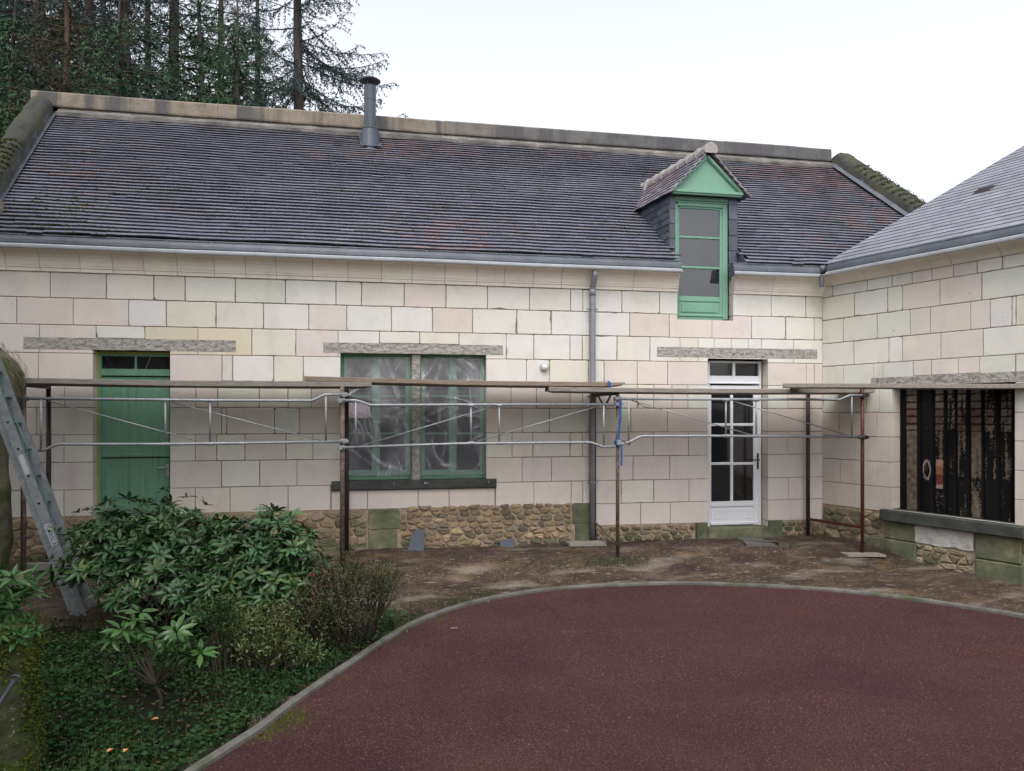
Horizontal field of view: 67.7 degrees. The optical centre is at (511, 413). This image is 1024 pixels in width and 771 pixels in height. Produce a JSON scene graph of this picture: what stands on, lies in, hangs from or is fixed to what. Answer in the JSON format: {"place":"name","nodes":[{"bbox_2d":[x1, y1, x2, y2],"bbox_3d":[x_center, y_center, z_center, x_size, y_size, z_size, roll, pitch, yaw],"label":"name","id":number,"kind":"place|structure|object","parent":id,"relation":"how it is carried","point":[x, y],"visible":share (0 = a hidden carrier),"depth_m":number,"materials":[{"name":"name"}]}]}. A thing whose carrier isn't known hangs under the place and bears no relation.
{"place":"outdoors","nodes":[
{"label":"outdoors","id":0,"kind":"place"},
{"bbox_2d":[1,535,1023,770],"bbox_3d":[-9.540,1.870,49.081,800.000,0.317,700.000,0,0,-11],"label":"ground","id":1,"kind":"structure","parent":0,"point":[429,573],"depth_m":8.94,"materials":[{"name":"soil"}]},
{"bbox_2d":[0,342,30,577],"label":"rock pillar","id":2,"kind":"object","parent":1,"relation":"on","point":[15,373],"visible":0.67,"depth_m":7.98,"materials":[{"name":"stone"}]},
{"bbox_2d":[15,575,33,589],"bbox_3d":[-5.018,1.741,7.833,0.180,0.140,0.180,0,0,-11],"label":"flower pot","id":3,"kind":"object","parent":1,"relation":"on","point":[24,579],"visible":0.21,"depth_m":7.84,"materials":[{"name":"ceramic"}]},
{"bbox_2d":[6,2,59,107],"bbox_3d":[-21.627,-11.930,34.307,8.179,27.301,7.915,0,0,10],"label":"conifer","id":4,"kind":"object","parent":1,"relation":"on","point":[19,41],"depth_m":33.40,"materials":[{"name":"green plant"}]},
{"bbox_2d":[20,380,50,574],"bbox_3d":[-5.305,0.706,8.527,0.103,2.131,0.893,0,0,-13],"label":"scaffold trestle","id":5,"kind":"object","parent":1,"relation":"on","point":[22,496],"visible":0.5,"depth_m":8.15,"materials":[{"name":"brown metal"}]},
{"bbox_2d":[23,378,371,386],"bbox_3d":[-3.523,-0.345,8.593,3.818,0.079,0.258,0,0,-11],"label":"scaffold plank","id":6,"kind":"object","parent":5,"relation":"on","point":[65,381],"visible":0.95,"depth_m":8.47,"materials":[{"name":"brown wood"}]},
{"bbox_2d":[37,384,368,387],"bbox_3d":[-3.623,-0.346,8.849,3.848,0.078,0.259,0,0,-11],"label":"scaffold plank","id":7,"kind":"object","parent":5,"relation":"on","point":[210,387],"visible":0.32,"depth_m":8.91,"materials":[{"name":"wood"}]},
{"bbox_2d":[44,385,364,388],"bbox_3d":[-3.723,-0.346,9.105,3.873,0.077,0.257,0,0,-11],"label":"scaffold plank","id":8,"kind":"object","parent":5,"relation":"on","point":[182,387],"visible":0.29,"depth_m":9.07,"materials":[{"name":"brown wood"}]},
{"bbox_2d":[0,0,73,112],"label":"conifer","id":9,"kind":"object","parent":1,"relation":"on","point":[50,12],"visible":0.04,"depth_m":25.06,"materials":[{"name":"green plant"}]},
{"bbox_2d":[26,562,49,570],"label":"ground plank","id":10,"kind":"object","parent":1,"relation":"on","point":[41,565],"visible":0.29,"depth_m":8.42,"materials":[{"name":"grey wood"}]},
{"bbox_2d":[0,1,76,134],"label":"conifer","id":11,"kind":"object","parent":1,"relation":"on","point":[22,52],"depth_m":26.97,"materials":[{"name":"green plant"}]},
{"bbox_2d":[0,0,78,137],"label":"conifer","id":12,"kind":"object","parent":1,"relation":"on","point":[7,117],"visible":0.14,"depth_m":19.74,"materials":[{"name":"green plant"}]},
{"bbox_2d":[0,357,95,615],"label":"ladder","id":13,"kind":"object","parent":1,"relation":"on","point":[31,474],"visible":0.87,"depth_m":7.20,"materials":[{"name":"metal"}]},
{"bbox_2d":[0,0,113,138],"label":"conifer","id":14,"kind":"object","parent":1,"relation":"on","point":[64,83],"visible":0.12,"depth_m":19.41,"materials":[{"name":"green plant"}]},
{"bbox_2d":[0,0,162,113],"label":"conifer","id":15,"kind":"object","parent":1,"relation":"on","point":[35,6],"visible":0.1,"depth_m":21.39,"materials":[{"name":"green plant"}]},
{"bbox_2d":[16,0,150,94],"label":"conifer","id":16,"kind":"object","parent":1,"relation":"on","point":[88,6],"visible":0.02,"depth_m":29.93,"materials":[{"name":"green plant"}]},
{"bbox_2d":[26,0,184,92],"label":"conifer","id":17,"kind":"object","parent":1,"relation":"on","point":[110,29],"visible":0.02,"depth_m":36.10,"materials":[{"name":"green plant"}]},
{"bbox_2d":[1,0,219,101],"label":"conifer","id":18,"kind":"object","parent":1,"relation":"on","point":[127,5],"visible":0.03,"depth_m":23.82,"materials":[{"name":"green plant"}]},
{"bbox_2d":[52,0,172,99],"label":"conifer","id":19,"kind":"object","parent":1,"relation":"on","point":[116,71],"visible":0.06,"depth_m":18.43,"materials":[{"name":"green plant"}]},
{"bbox_2d":[108,0,197,97],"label":"conifer","id":20,"kind":"object","parent":1,"relation":"on","point":[149,18],"visible":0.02,"depth_m":39.81,"materials":[{"name":"green plant"}]},
{"bbox_2d":[99,0,263,105],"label":"conifer","id":21,"kind":"object","parent":1,"relation":"on","point":[175,4],"visible":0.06,"depth_m":25.85,"materials":[{"name":"green plant"}]},
{"bbox_2d":[138,0,260,105],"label":"conifer","id":22,"kind":"object","parent":1,"relation":"on","point":[197,39],"visible":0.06,"depth_m":23.75,"materials":[{"name":"green plant"}]},
{"bbox_2d":[169,0,285,108],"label":"conifer","id":23,"kind":"object","parent":1,"relation":"on","point":[236,75],"visible":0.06,"depth_m":20.80,"materials":[{"name":"green plant"}]},
{"bbox_2d":[167,0,290,106],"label":"conifer","id":24,"kind":"object","parent":1,"relation":"on","point":[222,7],"visible":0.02,"depth_m":32.92,"materials":[{"name":"green plant"}]},
{"bbox_2d":[197,0,291,106],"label":"conifer","id":25,"kind":"object","parent":1,"relation":"on","point":[257,22],"visible":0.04,"depth_m":41.50,"materials":[{"name":"green plant"}]},
{"bbox_2d":[185,0,407,117],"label":"conifer","id":26,"kind":"object","parent":1,"relation":"on","point":[299,82],"visible":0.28,"depth_m":28.83,"materials":[{"name":"green plant"}]},
{"bbox_2d":[0,553,648,770],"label":"grass","id":27,"kind":"structure","parent":1,"relation":"on","point":[202,675],"depth_m":5.24,"materials":[{"name":"green plant"}]},
{"bbox_2d":[0,611,50,770],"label":"stone post","id":28,"kind":"object","parent":27,"relation":"on","point":[22,738],"visible":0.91,"depth_m":3.93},
{"bbox_2d":[0,674,20,705],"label":"iron hook","id":29,"kind":"object","parent":28,"relation":"attached to","point":[7,690],"visible":1,"depth_m":3.74,"materials":[{"name":"grey metal"}]},
{"bbox_2d":[0,562,50,661],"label":"shrub","id":30,"kind":"object","parent":28,"relation":"on","point":[10,594],"visible":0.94,"depth_m":3.99,"materials":[{"name":"green plant"}]},
{"bbox_2d":[93,604,219,708],"bbox_3d":[-2.339,1.611,4.912,0.857,0.619,0.562,0,0,29],"label":"young rhododendron","id":31,"kind":"object","parent":27,"relation":"on","point":[182,636],"visible":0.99,"depth_m":4.98,"materials":[{"name":"green plant"}]},
{"bbox_2d":[39,486,336,635],"bbox_3d":[-2.844,1.280,6.663,2.732,1.244,1.282,0,0,10],"label":"rhododendron bush","id":32,"kind":"object","parent":27,"relation":"on","point":[228,553],"visible":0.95,"depth_m":6.51,"materials":[{"name":"green plant"}]},
{"bbox_2d":[194,591,240,680],"bbox_3d":[-2.152,1.632,5.588,0.333,0.642,0.405,0,0,-11],"label":"green sapling","id":33,"kind":"object","parent":27,"relation":"on","point":[217,614],"visible":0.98,"depth_m":5.55,"materials":[{"name":"green plant"}]},
{"bbox_2d":[36,596,456,770],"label":"ground ivy","id":34,"kind":"object","parent":27,"relation":"on","point":[144,753],"visible":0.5,"depth_m":5.04,"materials":[{"name":"green plant"}]},
{"bbox_2d":[196,586,330,679],"bbox_3d":[-1.867,1.639,5.731,0.786,0.630,0.875,0,0,-41],"label":"yellow green shrub","id":35,"kind":"object","parent":27,"relation":"on","point":[264,636],"visible":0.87,"depth_m":5.65,"materials":[{"name":"green plant"}]},
{"bbox_2d":[4,570,643,768],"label":"leaf litter","id":36,"kind":"object","parent":27,"relation":"on","point":[191,758],"visible":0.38,"depth_m":5.42,"materials":[{"name":"brown plant"}]},
{"bbox_2d":[262,544,412,652],"bbox_3d":[-1.411,1.511,6.275,1.224,0.866,0.871,0,0,-11],"label":"reddish shrub","id":37,"kind":"object","parent":27,"relation":"on","point":[340,632],"visible":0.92,"depth_m":6.21,"materials":[{"name":"brown plant"}]},
{"bbox_2d":[337,383,348,566],"bbox_3d":[-2.019,0.711,9.164,0.128,2.121,0.892,0,0,-11],"label":"scaffold trestle","id":38,"kind":"object","parent":1,"relation":"on","point":[344,477],"visible":0.91,"depth_m":8.77,"materials":[{"name":"brown metal"}]},
{"bbox_2d":[20,393,341,451],"bbox_3d":[-3.608,0.085,8.412,3.393,0.647,0.051,0,0,-11],"label":"guard rail","id":39,"kind":"object","parent":38,"relation":"attached to","point":[165,442],"visible":0.99,"depth_m":8.40,"materials":[{"name":"metal"}]},
{"bbox_2d":[304,376,624,386],"bbox_3d":[-0.511,-0.383,9.179,3.836,0.095,0.258,0,0,-11],"label":"scaffold plank","id":40,"kind":"object","parent":38,"relation":"on","point":[458,382],"visible":0.97,"depth_m":9.05,"materials":[{"name":"wood"}]},
{"bbox_2d":[342,399,614,448],"bbox_3d":[-0.343,0.126,9.046,3.261,0.590,0.051,0,0,-11],"label":"guard rail","id":41,"kind":"object","parent":38,"relation":"attached to","point":[471,405],"visible":1,"depth_m":9.04,"materials":[{"name":"metal"}]},
{"bbox_2d":[407,529,423,550],"bbox_3d":[-1.234,1.618,9.722,0.231,0.283,0.118,0,0,-11],"label":"slate offcut","id":42,"kind":"object","parent":1,"relation":"on","point":[416,541],"visible":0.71,"depth_m":9.72,"materials":[{"name":"grey stone"}]},
{"bbox_2d":[0,76,926,561],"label":"stone house","id":43,"kind":"structure","parent":1,"relation":"on","point":[164,240],"depth_m":10.16,"materials":[{"name":"stone"}]},
{"bbox_2d":[96,351,169,528],"bbox_3d":[-4.639,0.391,9.340,0.841,2.308,0.153,0,0,-11],"label":"plank door","id":44,"kind":"structure","parent":43,"relation":"in","point":[118,470],"depth_m":9.35,"materials":[{"name":"green paint"}]},
{"bbox_2d":[340,353,484,479],"bbox_3d":[-1.281,0.028,9.984,1.914,1.705,0.200,0,0,-11],"label":"double window","id":45,"kind":"structure","parent":43,"relation":"in","point":[461,461],"depth_m":9.99,"materials":[{"name":"green paint"}]},
{"bbox_2d":[349,403,369,417],"bbox_3d":[-1.970,-0.041,9.834,0.276,0.192,0.003,0,0,-11],"label":"paper notice","id":46,"kind":"object","parent":45,"relation":"attached to","point":[363,410],"visible":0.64,"depth_m":9.83,"materials":[{"name":"white paper"}]},
{"bbox_2d":[540,363,548,371],"bbox_3d":[0.434,-0.619,10.129,0.116,0.114,0.080,0,0,-11],"label":"wall lamp","id":47,"kind":"object","parent":43,"relation":"attached to","point":[544,367],"visible":1,"depth_m":10.13,"materials":[{"name":"glass"}]},
{"bbox_2d":[707,361,760,525],"bbox_3d":[3.174,0.432,10.869,0.829,2.379,0.133,0,0,-11],"label":"glazed door","id":48,"kind":"structure","parent":43,"relation":"in","point":[734,463],"depth_m":10.89,"materials":[{"name":"white paint"}]},
{"bbox_2d":[500,538,513,546],"bbox_3d":[-0.065,1.706,9.960,0.192,0.148,0.098,0,0,-11],"label":"slate offcut","id":49,"kind":"object","parent":1,"relation":"on","point":[507,542],"visible":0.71,"depth_m":9.97,"materials":[{"name":"grey stone"}]},
{"bbox_2d":[47,536,1000,603],"bbox_3d":[0.813,1.822,8.389,13.200,0.226,3.546,0,0,-11],"label":"stone debris","id":50,"kind":"object","parent":1,"relation":"on","point":[658,561],"visible":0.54,"depth_m":9.10,"materials":[{"name":"grey stone"}]},
{"bbox_2d":[565,540,605,546],"bbox_3d":[0.968,1.702,10.016,0.503,0.036,0.222,0,0,-8],"label":"board offcut","id":51,"kind":"object","parent":1,"relation":"on","point":[588,543],"visible":1,"depth_m":9.94,"materials":[{"name":"beige wood"}]},
{"bbox_2d":[184,581,1023,770],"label":"kerb","id":52,"kind":"structure","parent":1,"relation":"on","point":[242,738],"depth_m":7.24,"materials":[{"name":"concrete"}]},
{"bbox_2d":[593,392,623,556],"bbox_3d":[1.222,0.726,9.805,0.103,2.091,0.912,0,0,-13],"label":"scaffold trestle","id":53,"kind":"object","parent":1,"relation":"on","point":[617,405],"visible":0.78,"depth_m":9.41,"materials":[{"name":"brown metal"}]},
{"bbox_2d":[601,381,630,465],"bbox_3d":[1.265,0.114,9.624,0.293,1.042,0.588,0,0,-11],"label":"ratchet strap","id":54,"kind":"object","parent":53,"relation":"attached to","point":[618,441],"visible":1,"depth_m":9.35,"materials":[{"name":"fabric"}]},
{"bbox_2d":[551,392,840,394],"bbox_3d":[2.714,-0.293,10.243,4.410,0.067,0.257,0,0,-9],"label":"scaffold plank","id":55,"kind":"object","parent":53,"relation":"on","point":[739,394],"visible":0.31,"depth_m":10.30,"materials":[{"name":"wood"}]},
{"bbox_2d":[372,384,617,387],"bbox_3d":[-0.538,-0.383,9.724,3.946,0.094,0.260,0,0,-11],"label":"scaffold plank","id":56,"kind":"object","parent":55,"relation":"on","point":[465,386],"visible":0.23,"depth_m":9.70,"materials":[{"name":"brown wood"}]},
{"bbox_2d":[545,387,874,393],"bbox_3d":[2.555,-0.293,9.662,4.311,0.066,0.259,0,0,-9],"label":"scaffold plank","id":57,"kind":"object","parent":53,"relation":"on","point":[669,390],"visible":0.93,"depth_m":9.51,"materials":[{"name":"wood"}]},
{"bbox_2d":[790,388,1004,389],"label":"scaffold plank","id":58,"kind":"object","parent":57,"relation":"on","point":[882,388],"visible":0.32,"depth_m":9.22,"materials":[{"name":"brown wood"}]},
{"bbox_2d":[614,394,864,445],"bbox_3d":[2.889,0.075,9.576,3.290,0.654,0.054,0,0,-7],"label":"guard rail","id":59,"kind":"object","parent":53,"relation":"attached to","point":[726,400],"visible":1,"depth_m":9.58,"materials":[{"name":"metal"}]},
{"bbox_2d":[736,536,763,540],"bbox_3d":[3.233,1.736,10.411,0.364,0.070,0.251,0,0,-24],"label":"stone slab","id":60,"kind":"object","parent":1,"relation":"on","point":[751,538],"depth_m":10.40,"materials":[{"name":"stone"}]},
{"bbox_2d":[742,540,788,546],"bbox_3d":[3.343,1.734,10.080,0.598,0.078,0.255,0,0,-5],"label":"stone slab","id":61,"kind":"object","parent":1,"relation":"on","point":[760,543],"depth_m":10.00,"materials":[{"name":"stone"}]},
{"bbox_2d":[841,552,885,556],"bbox_3d":[4.501,1.805,9.781,0.511,0.031,0.159,0,0,3],"label":"board offcut","id":62,"kind":"object","parent":1,"relation":"on","point":[860,554],"visible":1,"depth_m":9.71,"materials":[{"name":"beige wood"}]},
{"bbox_2d":[806,389,868,552],"bbox_3d":[4.376,0.737,10.307,0.104,2.153,1.102,0,0,-18],"label":"scaffold trestle","id":63,"kind":"object","parent":62,"relation":"on","point":[860,526],"visible":0.73,"depth_m":9.90,"materials":[{"name":"red paint"}]},
{"bbox_2d":[554,392,869,393],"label":"scaffold plank","id":64,"kind":"object","parent":63,"relation":"on","point":[701,393],"visible":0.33,"depth_m":9.85,"materials":[{"name":"wood"}]},
{"bbox_2d":[372,383,621,387],"bbox_3d":[-0.525,-0.381,9.451,3.893,0.097,0.259,0,0,-11],"label":"scaffold plank","id":65,"kind":"object","parent":64,"relation":"on","point":[476,386],"visible":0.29,"depth_m":9.46,"materials":[{"name":"brown wood"}]},
{"bbox_2d":[819,146,1023,584],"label":"stone outbuilding","id":66,"kind":"structure","parent":1,"relation":"on","point":[931,291],"depth_m":9.74,"materials":[{"name":"white stone"}]},
{"bbox_2d":[900,389,1014,521],"bbox_3d":[5.469,0.455,9.389,0.038,1.590,1.520,0,0,-29],"label":"window","id":67,"kind":"structure","parent":66,"relation":"attached to","point":[957,452],"depth_m":9.35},
{"bbox_2d":[6,0,1023,201],"label":"sky","id":68,"kind":"structure","parent":0,"point":[928,95],"materials":[{"name":"white"}]},
{"bbox_2d":[201,585,1023,770],"bbox_3d":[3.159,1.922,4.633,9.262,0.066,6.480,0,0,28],"label":"driveway","id":69,"kind":"structure","parent":0,"point":[542,724],"depth_m":5.34,"materials":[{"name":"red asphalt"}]},
{"bbox_2d":[246,596,527,745],"bbox_3d":[-0.911,1.918,5.963,0.592,0.065,4.381,0,0,23],"label":"moss fringe","id":70,"kind":"object","parent":69,"relation":"on","point":[285,718],"visible":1,"depth_m":4.82,"materials":[{"name":"green plant"}]},
{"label":"scaffold trestle","id":71,"kind":"object","parent":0,"visible":0},
{"bbox_2d":[783,383,1023,388],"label":"scaffold plank","id":72,"kind":"object","parent":71,"relation":"on","point":[905,386],"visible":1,"depth_m":8.84,"materials":[{"name":"wood"}]}
]}

